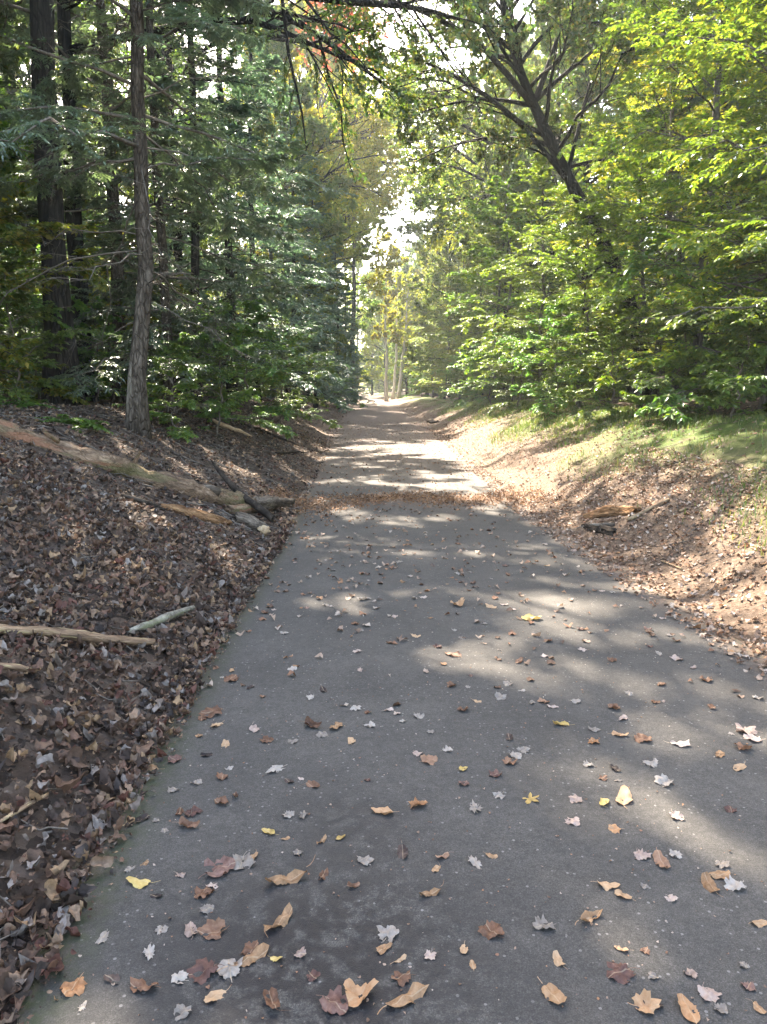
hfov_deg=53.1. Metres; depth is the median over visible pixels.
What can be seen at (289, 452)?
dead branch
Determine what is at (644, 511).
stick
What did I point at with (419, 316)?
maple tree
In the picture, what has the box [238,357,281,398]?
understory shrub
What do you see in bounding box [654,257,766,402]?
understory shrub
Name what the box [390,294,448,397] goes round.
beech tree
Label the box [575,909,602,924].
fallen leaf
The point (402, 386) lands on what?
distant tree
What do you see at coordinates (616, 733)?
fallen leaf
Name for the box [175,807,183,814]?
fallen leaf
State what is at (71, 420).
fern plant
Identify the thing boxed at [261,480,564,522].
leaf drift
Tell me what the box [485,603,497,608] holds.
fallen leaf
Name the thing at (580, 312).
understory tree
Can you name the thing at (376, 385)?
distant shrub
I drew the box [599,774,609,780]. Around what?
fallen leaf
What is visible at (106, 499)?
leaf litter
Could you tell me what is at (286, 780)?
fallen leaf
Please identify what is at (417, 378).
shrub
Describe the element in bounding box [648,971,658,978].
fallen leaf
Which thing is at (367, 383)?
distant shrub
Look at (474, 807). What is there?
fallen leaf
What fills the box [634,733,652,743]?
fallen leaf
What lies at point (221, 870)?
fallen leaf
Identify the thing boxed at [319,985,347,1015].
fallen leaf
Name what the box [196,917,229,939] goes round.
fallen leaf
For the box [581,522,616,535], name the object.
rotten log
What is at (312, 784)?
fallen leaf
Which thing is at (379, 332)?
distant tree
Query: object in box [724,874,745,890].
fallen leaf
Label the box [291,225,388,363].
maple tree
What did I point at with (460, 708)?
fallen leaf
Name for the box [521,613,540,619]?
fallen leaf
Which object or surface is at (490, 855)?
fallen leaf
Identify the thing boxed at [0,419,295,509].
fallen log
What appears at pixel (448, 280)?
oak tree
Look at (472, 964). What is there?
fallen leaf
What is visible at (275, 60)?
hemlock tree
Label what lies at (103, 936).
fallen leaf
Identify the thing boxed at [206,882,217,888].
fallen leaf
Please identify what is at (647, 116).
beech tree
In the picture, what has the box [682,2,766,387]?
woodland tree
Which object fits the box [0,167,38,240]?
woodland tree
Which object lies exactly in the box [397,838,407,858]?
fallen leaf
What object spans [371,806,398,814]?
fallen leaf
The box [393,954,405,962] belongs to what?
fallen leaf
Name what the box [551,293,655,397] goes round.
understory shrub
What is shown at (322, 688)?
fallen leaf
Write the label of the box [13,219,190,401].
understory shrub
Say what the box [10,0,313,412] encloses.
hemlock tree
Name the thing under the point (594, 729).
fallen leaf
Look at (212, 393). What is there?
shrub
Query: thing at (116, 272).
hemlock tree
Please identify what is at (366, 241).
maple tree
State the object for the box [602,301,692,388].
understory shrub
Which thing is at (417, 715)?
fallen leaf
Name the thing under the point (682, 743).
fallen leaf
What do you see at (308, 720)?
fallen leaf
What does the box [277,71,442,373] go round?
maple tree
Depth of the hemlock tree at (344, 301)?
56.28 m
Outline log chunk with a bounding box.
[232,512,270,536]
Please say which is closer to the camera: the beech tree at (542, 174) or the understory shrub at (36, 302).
the understory shrub at (36, 302)
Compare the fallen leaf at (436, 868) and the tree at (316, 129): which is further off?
the tree at (316, 129)
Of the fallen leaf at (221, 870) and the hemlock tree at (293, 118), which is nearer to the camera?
the fallen leaf at (221, 870)
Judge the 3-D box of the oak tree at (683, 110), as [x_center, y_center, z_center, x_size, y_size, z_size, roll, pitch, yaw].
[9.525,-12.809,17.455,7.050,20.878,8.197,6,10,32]
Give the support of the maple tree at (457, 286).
on the ground at (740, 444)
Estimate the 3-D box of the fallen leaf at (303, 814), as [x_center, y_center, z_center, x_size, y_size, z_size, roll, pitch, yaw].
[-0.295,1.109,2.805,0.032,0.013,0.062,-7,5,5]
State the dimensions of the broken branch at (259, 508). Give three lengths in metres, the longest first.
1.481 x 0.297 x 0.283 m
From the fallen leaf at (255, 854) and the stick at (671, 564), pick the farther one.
the stick at (671, 564)
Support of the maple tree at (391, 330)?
on the ground at (740, 444)
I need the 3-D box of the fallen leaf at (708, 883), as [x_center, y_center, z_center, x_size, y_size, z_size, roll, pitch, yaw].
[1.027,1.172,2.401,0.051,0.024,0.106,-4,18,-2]
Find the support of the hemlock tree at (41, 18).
on the ground at (740, 444)
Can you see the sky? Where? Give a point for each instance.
(391, 42)
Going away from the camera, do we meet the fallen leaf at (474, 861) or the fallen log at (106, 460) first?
the fallen leaf at (474, 861)
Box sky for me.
[16,0,759,389]
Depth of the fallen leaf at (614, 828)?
2.72 m
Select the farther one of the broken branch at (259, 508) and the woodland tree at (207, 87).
the woodland tree at (207, 87)
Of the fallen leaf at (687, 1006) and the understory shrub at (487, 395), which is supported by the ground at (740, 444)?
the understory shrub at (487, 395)
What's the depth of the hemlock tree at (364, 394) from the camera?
82.15 m
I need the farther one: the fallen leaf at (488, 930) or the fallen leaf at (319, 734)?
the fallen leaf at (319, 734)
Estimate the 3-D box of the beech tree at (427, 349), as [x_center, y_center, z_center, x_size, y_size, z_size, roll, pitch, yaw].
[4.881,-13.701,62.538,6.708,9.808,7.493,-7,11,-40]
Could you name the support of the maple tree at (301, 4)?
on the ground at (740, 444)
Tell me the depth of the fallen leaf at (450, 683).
4.06 m
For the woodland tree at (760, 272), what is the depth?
17.74 m
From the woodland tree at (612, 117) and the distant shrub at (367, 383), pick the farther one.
the distant shrub at (367, 383)
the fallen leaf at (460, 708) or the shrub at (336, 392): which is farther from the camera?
the shrub at (336, 392)
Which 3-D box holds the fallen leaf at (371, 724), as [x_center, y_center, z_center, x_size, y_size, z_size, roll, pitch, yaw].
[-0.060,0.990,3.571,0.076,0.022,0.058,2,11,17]
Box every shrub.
[0,177,108,404]
[0,229,111,395]
[0,244,129,396]
[0,245,87,399]
[0,249,102,397]
[0,251,101,406]
[0,308,39,393]
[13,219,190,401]
[71,296,158,404]
[95,293,174,399]
[112,343,214,442]
[121,287,261,409]
[156,299,297,437]
[175,295,307,439]
[203,342,243,395]
[214,333,276,396]
[229,316,342,428]
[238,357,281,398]
[243,329,340,418]
[297,350,353,409]
[326,354,370,407]
[361,365,381,391]
[369,365,390,392]
[400,360,434,397]
[428,352,462,398]
[432,341,498,403]
[441,346,485,398]
[447,330,520,408]
[456,362,499,398]
[467,346,524,399]
[471,346,521,397]
[474,348,537,398]
[477,312,574,414]
[495,296,620,415]
[498,301,572,398]
[517,293,611,399]
[529,307,600,396]
[529,308,615,398]
[546,298,674,422]
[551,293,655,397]
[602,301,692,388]
[613,130,766,423]
[622,302,722,416]
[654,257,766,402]
[667,296,733,393]
[686,295,766,418]
[694,310,765,388]
[747,403,766,417]
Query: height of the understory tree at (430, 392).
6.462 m
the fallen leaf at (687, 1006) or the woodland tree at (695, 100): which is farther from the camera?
the woodland tree at (695, 100)
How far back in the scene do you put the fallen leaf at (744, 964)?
2.07 m
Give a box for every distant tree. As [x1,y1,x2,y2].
[361,280,394,385]
[364,352,392,391]
[376,245,409,390]
[379,253,427,395]
[384,238,425,390]
[389,238,444,394]
[391,347,425,394]
[393,228,431,390]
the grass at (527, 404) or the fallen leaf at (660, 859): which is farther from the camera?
the grass at (527, 404)
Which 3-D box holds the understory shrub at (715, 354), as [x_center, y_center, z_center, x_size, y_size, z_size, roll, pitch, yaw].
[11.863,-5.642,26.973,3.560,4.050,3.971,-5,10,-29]
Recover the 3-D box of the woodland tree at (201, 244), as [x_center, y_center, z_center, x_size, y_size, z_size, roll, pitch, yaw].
[-9.796,-14.440,36.875,7.819,18.096,7.479,-2,9,-14]
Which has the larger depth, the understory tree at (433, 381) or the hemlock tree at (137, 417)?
the understory tree at (433, 381)
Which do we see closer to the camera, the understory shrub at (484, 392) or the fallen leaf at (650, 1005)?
the fallen leaf at (650, 1005)
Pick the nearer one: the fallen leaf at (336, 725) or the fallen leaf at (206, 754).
the fallen leaf at (206, 754)
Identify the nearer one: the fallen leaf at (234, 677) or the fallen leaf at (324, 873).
the fallen leaf at (324, 873)
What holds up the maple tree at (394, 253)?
on the ground at (740, 444)
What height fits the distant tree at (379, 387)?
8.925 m
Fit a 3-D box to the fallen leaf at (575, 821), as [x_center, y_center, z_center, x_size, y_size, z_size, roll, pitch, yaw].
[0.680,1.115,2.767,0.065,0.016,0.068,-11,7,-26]
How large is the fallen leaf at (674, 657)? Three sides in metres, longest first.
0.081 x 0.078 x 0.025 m
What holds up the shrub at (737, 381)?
on the ground at (740, 444)
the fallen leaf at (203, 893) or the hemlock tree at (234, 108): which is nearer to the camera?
the fallen leaf at (203, 893)
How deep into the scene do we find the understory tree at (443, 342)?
71.18 m
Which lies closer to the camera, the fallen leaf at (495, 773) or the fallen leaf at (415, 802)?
the fallen leaf at (415, 802)
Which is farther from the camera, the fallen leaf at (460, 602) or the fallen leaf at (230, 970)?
the fallen leaf at (460, 602)
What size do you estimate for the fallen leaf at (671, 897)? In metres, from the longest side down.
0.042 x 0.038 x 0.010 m
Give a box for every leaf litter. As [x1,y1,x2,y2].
[0,393,349,570]
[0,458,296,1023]
[397,398,766,679]
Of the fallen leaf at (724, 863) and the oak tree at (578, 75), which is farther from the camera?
the oak tree at (578, 75)
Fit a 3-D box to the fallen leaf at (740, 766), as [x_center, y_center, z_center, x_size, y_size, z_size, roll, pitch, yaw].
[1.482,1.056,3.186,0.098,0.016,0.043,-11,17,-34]
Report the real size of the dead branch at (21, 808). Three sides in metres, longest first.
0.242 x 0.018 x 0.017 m
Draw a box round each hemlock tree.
[0,0,202,406]
[0,0,282,402]
[0,0,360,439]
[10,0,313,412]
[64,1,343,401]
[129,3,354,401]
[184,0,344,401]
[241,76,354,413]
[262,188,356,397]
[266,161,360,410]
[311,251,361,394]
[316,237,376,408]
[327,280,371,395]
[332,269,373,403]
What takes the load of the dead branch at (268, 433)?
on the ground at (740, 444)
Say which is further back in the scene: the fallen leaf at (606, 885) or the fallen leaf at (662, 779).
the fallen leaf at (662, 779)
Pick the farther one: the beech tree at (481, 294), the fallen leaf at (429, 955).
the beech tree at (481, 294)
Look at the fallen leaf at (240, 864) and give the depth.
2.52 m
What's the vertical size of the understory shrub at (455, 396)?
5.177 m
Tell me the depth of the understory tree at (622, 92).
23.94 m
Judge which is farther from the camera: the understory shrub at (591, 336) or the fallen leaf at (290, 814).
the understory shrub at (591, 336)
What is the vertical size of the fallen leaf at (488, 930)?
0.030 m
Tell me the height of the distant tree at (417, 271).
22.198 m
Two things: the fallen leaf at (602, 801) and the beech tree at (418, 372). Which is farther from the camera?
the beech tree at (418, 372)
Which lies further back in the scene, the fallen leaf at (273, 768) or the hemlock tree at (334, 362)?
the hemlock tree at (334, 362)
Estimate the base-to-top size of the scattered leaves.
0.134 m
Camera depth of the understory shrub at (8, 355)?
11.80 m
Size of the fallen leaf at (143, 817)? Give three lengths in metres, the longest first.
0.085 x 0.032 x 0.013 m
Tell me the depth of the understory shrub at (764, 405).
11.54 m
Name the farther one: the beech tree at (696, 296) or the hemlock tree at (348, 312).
the hemlock tree at (348, 312)
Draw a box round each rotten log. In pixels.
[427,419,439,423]
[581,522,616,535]
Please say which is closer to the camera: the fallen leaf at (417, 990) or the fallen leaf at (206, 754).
the fallen leaf at (417, 990)
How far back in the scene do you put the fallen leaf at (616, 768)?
3.16 m
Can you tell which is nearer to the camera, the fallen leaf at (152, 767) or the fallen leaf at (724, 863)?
the fallen leaf at (724, 863)
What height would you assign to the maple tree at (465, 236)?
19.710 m
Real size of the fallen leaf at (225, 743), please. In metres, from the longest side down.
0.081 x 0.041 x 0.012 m
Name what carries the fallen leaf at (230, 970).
on the path
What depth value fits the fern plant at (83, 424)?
9.11 m
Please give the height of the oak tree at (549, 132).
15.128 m
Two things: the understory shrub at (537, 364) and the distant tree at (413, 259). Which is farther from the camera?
the distant tree at (413, 259)
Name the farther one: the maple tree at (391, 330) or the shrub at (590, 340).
the maple tree at (391, 330)
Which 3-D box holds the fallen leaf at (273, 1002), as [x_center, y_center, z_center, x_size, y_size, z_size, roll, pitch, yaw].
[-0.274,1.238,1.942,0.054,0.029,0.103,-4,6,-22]
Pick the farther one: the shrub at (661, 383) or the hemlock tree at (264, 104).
the hemlock tree at (264, 104)
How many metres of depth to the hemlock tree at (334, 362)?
52.71 m
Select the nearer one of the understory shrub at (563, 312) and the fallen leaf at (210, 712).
the fallen leaf at (210, 712)
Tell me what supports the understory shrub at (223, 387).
on the ground at (740, 444)
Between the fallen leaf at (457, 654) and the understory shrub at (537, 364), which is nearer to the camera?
the fallen leaf at (457, 654)
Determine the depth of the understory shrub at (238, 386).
36.33 m
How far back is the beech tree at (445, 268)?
51.24 m
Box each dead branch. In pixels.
[0,792,48,822]
[121,493,166,510]
[212,418,252,436]
[240,422,301,446]
[275,451,308,453]
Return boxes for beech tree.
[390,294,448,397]
[408,283,472,398]
[414,250,490,399]
[419,202,547,400]
[421,243,518,397]
[440,174,590,400]
[452,153,627,403]
[496,193,649,406]
[540,0,766,395]
[552,0,766,412]
[556,112,736,407]
[575,0,766,409]
[603,0,766,332]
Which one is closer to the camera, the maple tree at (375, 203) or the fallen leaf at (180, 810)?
the fallen leaf at (180, 810)
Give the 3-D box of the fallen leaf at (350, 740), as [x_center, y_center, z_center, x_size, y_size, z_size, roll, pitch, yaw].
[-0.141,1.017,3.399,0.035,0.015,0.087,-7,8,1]
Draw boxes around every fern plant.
[0,397,58,409]
[35,414,90,423]
[55,419,114,435]
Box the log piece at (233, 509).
[224,504,279,513]
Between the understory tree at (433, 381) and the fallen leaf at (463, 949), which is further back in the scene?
the understory tree at (433, 381)
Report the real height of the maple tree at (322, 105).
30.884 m
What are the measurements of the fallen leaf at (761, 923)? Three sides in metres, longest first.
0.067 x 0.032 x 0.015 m
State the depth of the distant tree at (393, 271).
136.57 m
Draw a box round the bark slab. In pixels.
[583,505,641,518]
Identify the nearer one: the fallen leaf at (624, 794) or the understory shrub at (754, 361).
the fallen leaf at (624, 794)
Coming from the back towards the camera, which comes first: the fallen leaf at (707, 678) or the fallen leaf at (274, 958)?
the fallen leaf at (707, 678)
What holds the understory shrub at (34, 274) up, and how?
on the ground at (740, 444)
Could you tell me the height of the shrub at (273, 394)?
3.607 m
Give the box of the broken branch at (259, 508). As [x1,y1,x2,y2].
[211,460,276,522]
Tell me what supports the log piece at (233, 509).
on the ground at (740, 444)
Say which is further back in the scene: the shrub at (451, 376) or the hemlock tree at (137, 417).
the shrub at (451, 376)
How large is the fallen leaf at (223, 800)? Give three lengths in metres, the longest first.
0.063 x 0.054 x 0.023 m
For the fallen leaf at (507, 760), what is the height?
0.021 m
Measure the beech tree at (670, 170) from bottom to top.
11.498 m
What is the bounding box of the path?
[0,395,766,1023]
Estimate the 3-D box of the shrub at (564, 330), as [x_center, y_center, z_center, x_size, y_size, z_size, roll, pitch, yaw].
[4.510,-3.892,19.865,3.242,3.306,2.906,1,9,7]
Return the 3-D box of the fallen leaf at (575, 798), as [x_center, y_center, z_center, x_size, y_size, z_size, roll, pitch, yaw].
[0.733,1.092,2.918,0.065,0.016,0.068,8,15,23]
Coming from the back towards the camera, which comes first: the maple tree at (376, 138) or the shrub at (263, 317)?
the maple tree at (376, 138)
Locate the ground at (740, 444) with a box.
[0,390,766,967]
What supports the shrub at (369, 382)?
on the ground at (740, 444)
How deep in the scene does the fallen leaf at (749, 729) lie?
3.53 m
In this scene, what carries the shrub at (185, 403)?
on the ground at (740, 444)
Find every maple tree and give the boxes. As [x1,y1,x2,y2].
[160,1,398,304]
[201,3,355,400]
[223,0,374,394]
[224,28,428,397]
[232,60,425,335]
[272,0,395,402]
[273,25,390,396]
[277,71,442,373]
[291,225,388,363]
[295,57,370,394]
[325,91,418,404]
[343,258,386,394]
[347,264,390,395]
[352,6,622,396]
[358,268,404,395]
[387,49,532,391]
[387,273,423,393]
[392,19,565,390]
[393,131,482,396]
[397,227,462,395]
[448,21,592,396]
[462,0,629,349]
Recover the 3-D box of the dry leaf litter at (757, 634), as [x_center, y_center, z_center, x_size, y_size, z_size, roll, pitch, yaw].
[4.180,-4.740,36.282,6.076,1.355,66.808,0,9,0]
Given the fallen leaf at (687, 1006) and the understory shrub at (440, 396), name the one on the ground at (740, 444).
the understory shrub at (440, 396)
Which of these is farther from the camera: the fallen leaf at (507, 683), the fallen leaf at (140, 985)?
the fallen leaf at (507, 683)
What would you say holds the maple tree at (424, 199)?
on the ground at (740, 444)
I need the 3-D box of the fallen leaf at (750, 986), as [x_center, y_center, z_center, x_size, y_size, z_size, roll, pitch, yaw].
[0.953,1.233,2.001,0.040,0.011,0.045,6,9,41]
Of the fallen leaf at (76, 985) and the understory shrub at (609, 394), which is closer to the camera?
the fallen leaf at (76, 985)
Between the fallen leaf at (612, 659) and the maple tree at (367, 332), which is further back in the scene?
the maple tree at (367, 332)
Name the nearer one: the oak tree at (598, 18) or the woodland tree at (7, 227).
the woodland tree at (7, 227)
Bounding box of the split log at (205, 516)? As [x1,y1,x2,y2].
[161,504,232,525]
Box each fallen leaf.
[60,972,86,996]
[78,1000,86,1010]
[95,930,108,943]
[103,973,119,984]
[124,865,135,871]
[126,876,152,888]
[130,977,160,992]
[135,813,150,821]
[142,944,154,959]
[145,893,162,897]
[148,763,157,770]
[155,923,167,934]
[166,787,179,792]
[168,754,181,762]
[171,970,188,983]
[173,1004,190,1020]
[174,871,185,877]
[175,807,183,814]
[179,816,199,827]
[184,805,202,816]
[184,921,197,937]
[186,957,224,984]
[191,779,201,784]
[194,886,213,897]
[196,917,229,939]
[198,705,222,717]
[198,716,205,720]
[198,752,212,756]
[198,855,235,878]
[200,904,213,913]
[204,985,230,1002]
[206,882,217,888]
[214,796,228,803]
[216,772,227,780]
[216,942,268,971]
[217,957,242,981]
[221,739,229,747]
[224,674,239,681]
[229,851,255,869]
[240,940,258,954]
[249,723,259,731]
[250,852,257,859]
[259,735,273,742]
[262,828,278,834]
[263,902,291,936]
[263,987,284,1010]
[265,856,314,884]
[266,765,283,772]
[269,956,282,961]
[282,810,293,817]
[284,778,293,782]
[287,666,296,670]
[288,739,297,743]
[293,849,302,854]
[294,946,305,957]
[299,810,306,818]
[302,780,319,787]
[303,716,321,727]
[306,969,320,981]
[316,731,327,737]
[316,834,326,842]
[319,868,328,879]
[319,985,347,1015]
[320,686,326,691]
[330,722,342,728]
[343,978,378,1006]
[346,881,359,887]
[348,737,355,744]
[350,705,361,710]
[357,855,373,865]
[364,721,374,726]
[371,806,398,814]
[376,942,391,954]
[377,925,398,942]
[377,982,428,1014]
[391,969,414,986]
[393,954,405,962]
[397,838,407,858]
[408,797,427,808]
[413,750,421,755]
[414,713,423,718]
[419,754,437,764]
[419,882,443,895]
[424,950,435,959]
[432,864,440,871]
[435,852,448,858]
[441,745,452,751]
[445,650,461,656]
[447,681,455,686]
[450,597,464,605]
[456,706,468,710]
[459,780,468,785]
[460,942,467,953]
[468,856,481,868]
[469,799,481,812]
[469,960,475,969]
[478,920,503,939]
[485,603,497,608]
[485,853,497,858]
[488,769,502,776]
[492,692,506,699]
[492,791,504,798]
[502,756,516,764]
[503,680,511,685]
[505,733,512,741]
[507,751,521,758]
[516,746,529,753]
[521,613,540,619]
[523,792,538,803]
[532,915,555,929]
[537,698,549,702]
[537,976,566,1003]
[553,721,574,725]
[553,950,566,968]
[564,817,579,825]
[569,794,581,802]
[571,699,580,703]
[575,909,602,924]
[583,760,592,766]
[587,725,600,731]
[587,737,599,743]
[590,881,619,890]
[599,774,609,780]
[599,798,608,805]
[607,657,616,661]
[607,961,639,984]
[608,703,619,708]
[608,824,620,833]
[609,763,620,771]
[610,730,628,735]
[614,945,628,950]
[615,889,633,899]
[616,785,632,806]
[619,714,627,719]
[627,988,660,1013]
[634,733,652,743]
[634,848,650,859]
[640,882,648,888]
[640,946,649,954]
[642,758,657,767]
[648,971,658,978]
[653,847,670,867]
[654,773,672,786]
[663,739,689,746]
[664,894,677,901]
[669,654,682,659]
[669,810,683,820]
[669,849,682,858]
[677,993,699,1023]
[685,968,697,977]
[697,982,721,1002]
[700,675,711,681]
[701,872,722,896]
[709,870,730,879]
[714,1003,727,1013]
[715,750,724,757]
[715,860,729,867]
[724,805,736,812]
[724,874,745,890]
[733,763,746,770]
[734,742,751,749]
[735,723,762,734]
[739,961,749,967]
[741,981,755,990]
[743,733,761,741]
[749,999,765,1013]
[750,919,766,927]
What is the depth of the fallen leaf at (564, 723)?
3.59 m
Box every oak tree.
[0,22,60,206]
[13,0,536,401]
[71,0,270,398]
[320,0,701,403]
[441,126,517,394]
[486,0,684,387]
[539,0,766,391]
[645,8,766,195]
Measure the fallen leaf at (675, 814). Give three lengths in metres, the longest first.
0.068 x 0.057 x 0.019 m
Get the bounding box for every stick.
[626,498,669,521]
[660,560,682,569]
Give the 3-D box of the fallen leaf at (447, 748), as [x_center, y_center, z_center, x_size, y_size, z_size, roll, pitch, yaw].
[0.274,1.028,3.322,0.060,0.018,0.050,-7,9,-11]
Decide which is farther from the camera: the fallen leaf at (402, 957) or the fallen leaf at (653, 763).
the fallen leaf at (653, 763)
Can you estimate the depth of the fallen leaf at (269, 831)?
2.71 m
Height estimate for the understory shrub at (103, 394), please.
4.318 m
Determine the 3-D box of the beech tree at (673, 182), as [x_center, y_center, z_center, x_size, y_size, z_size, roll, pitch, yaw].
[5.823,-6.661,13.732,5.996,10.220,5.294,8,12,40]
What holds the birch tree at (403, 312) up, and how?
on the ground at (740, 444)
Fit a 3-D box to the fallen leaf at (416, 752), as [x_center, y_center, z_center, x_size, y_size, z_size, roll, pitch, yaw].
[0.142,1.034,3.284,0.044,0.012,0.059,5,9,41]
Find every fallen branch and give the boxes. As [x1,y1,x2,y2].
[0,624,154,645]
[0,662,38,672]
[126,605,194,633]
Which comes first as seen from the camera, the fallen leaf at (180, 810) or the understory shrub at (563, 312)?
the fallen leaf at (180, 810)
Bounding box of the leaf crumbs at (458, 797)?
[12,507,766,1021]
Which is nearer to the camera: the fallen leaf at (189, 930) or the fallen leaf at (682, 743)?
the fallen leaf at (189, 930)
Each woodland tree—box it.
[0,0,88,256]
[0,0,136,346]
[0,0,154,328]
[0,2,127,197]
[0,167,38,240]
[55,0,254,394]
[94,5,190,252]
[122,10,257,331]
[178,85,240,317]
[411,229,465,393]
[556,34,708,369]
[561,0,766,347]
[607,1,766,378]
[637,11,766,305]
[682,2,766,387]
[728,0,766,273]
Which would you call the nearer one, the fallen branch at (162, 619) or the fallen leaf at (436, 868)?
the fallen leaf at (436, 868)
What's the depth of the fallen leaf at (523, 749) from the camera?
3.33 m
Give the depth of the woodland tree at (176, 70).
29.38 m
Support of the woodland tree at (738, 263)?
on the ground at (740, 444)
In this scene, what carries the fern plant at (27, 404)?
on the ground at (740, 444)
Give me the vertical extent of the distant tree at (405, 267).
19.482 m
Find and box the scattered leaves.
[206,421,743,705]
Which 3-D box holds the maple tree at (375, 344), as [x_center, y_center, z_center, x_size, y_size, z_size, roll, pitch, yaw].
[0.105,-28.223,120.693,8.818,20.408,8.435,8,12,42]
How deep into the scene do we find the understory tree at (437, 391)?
85.97 m
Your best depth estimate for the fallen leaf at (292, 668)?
4.31 m
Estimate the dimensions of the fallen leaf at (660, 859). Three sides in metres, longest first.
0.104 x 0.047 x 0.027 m
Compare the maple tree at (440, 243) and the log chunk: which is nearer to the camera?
the log chunk
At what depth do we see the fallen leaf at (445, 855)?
2.55 m
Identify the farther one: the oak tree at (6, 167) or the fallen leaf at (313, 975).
the oak tree at (6, 167)
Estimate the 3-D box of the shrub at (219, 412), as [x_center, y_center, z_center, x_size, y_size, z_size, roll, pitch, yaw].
[-2.919,-2.548,14.385,2.510,2.856,2.800,-5,10,-29]
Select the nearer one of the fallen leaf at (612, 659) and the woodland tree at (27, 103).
the fallen leaf at (612, 659)
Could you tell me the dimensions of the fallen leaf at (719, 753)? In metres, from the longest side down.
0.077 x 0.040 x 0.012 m
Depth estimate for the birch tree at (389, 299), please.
93.04 m
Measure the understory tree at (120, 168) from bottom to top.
13.366 m
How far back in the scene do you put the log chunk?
8.19 m
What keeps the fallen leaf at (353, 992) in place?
on the path
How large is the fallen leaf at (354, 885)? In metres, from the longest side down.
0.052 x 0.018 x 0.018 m
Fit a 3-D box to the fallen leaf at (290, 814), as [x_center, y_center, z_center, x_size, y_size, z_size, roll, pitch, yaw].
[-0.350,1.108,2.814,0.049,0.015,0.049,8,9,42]
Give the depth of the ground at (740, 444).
7.15 m
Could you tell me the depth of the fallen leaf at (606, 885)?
2.40 m
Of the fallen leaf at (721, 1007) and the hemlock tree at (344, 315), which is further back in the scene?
the hemlock tree at (344, 315)
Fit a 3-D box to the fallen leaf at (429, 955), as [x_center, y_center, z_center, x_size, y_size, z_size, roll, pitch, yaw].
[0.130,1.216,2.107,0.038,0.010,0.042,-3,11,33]
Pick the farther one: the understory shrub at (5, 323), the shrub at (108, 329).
the understory shrub at (5, 323)
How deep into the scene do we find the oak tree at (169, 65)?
19.98 m
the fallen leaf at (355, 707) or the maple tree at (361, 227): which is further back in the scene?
the maple tree at (361, 227)
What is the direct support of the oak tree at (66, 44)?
on the ground at (740, 444)
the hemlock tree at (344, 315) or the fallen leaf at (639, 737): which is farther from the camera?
the hemlock tree at (344, 315)
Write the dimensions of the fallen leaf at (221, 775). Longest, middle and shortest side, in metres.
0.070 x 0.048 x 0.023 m
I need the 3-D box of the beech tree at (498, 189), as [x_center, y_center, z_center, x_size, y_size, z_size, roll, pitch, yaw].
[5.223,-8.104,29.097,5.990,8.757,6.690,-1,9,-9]
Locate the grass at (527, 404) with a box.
[437,397,766,555]
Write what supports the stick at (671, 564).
on the ground at (740, 444)
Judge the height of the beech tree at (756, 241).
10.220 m
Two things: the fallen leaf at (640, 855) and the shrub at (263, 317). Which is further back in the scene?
the shrub at (263, 317)
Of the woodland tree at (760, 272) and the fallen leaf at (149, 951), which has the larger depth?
the woodland tree at (760, 272)
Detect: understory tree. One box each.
[13,32,187,390]
[202,238,248,312]
[409,345,443,394]
[412,348,440,394]
[419,341,444,392]
[429,303,460,394]
[531,114,661,391]
[532,0,760,393]
[534,242,616,396]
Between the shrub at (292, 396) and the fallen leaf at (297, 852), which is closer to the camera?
the fallen leaf at (297, 852)
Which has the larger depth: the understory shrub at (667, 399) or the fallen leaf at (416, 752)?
the understory shrub at (667, 399)
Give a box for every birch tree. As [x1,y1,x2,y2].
[371,271,400,401]
[387,267,416,398]
[387,271,412,399]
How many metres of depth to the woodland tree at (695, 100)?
22.90 m
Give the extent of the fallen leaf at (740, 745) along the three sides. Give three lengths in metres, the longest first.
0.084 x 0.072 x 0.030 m

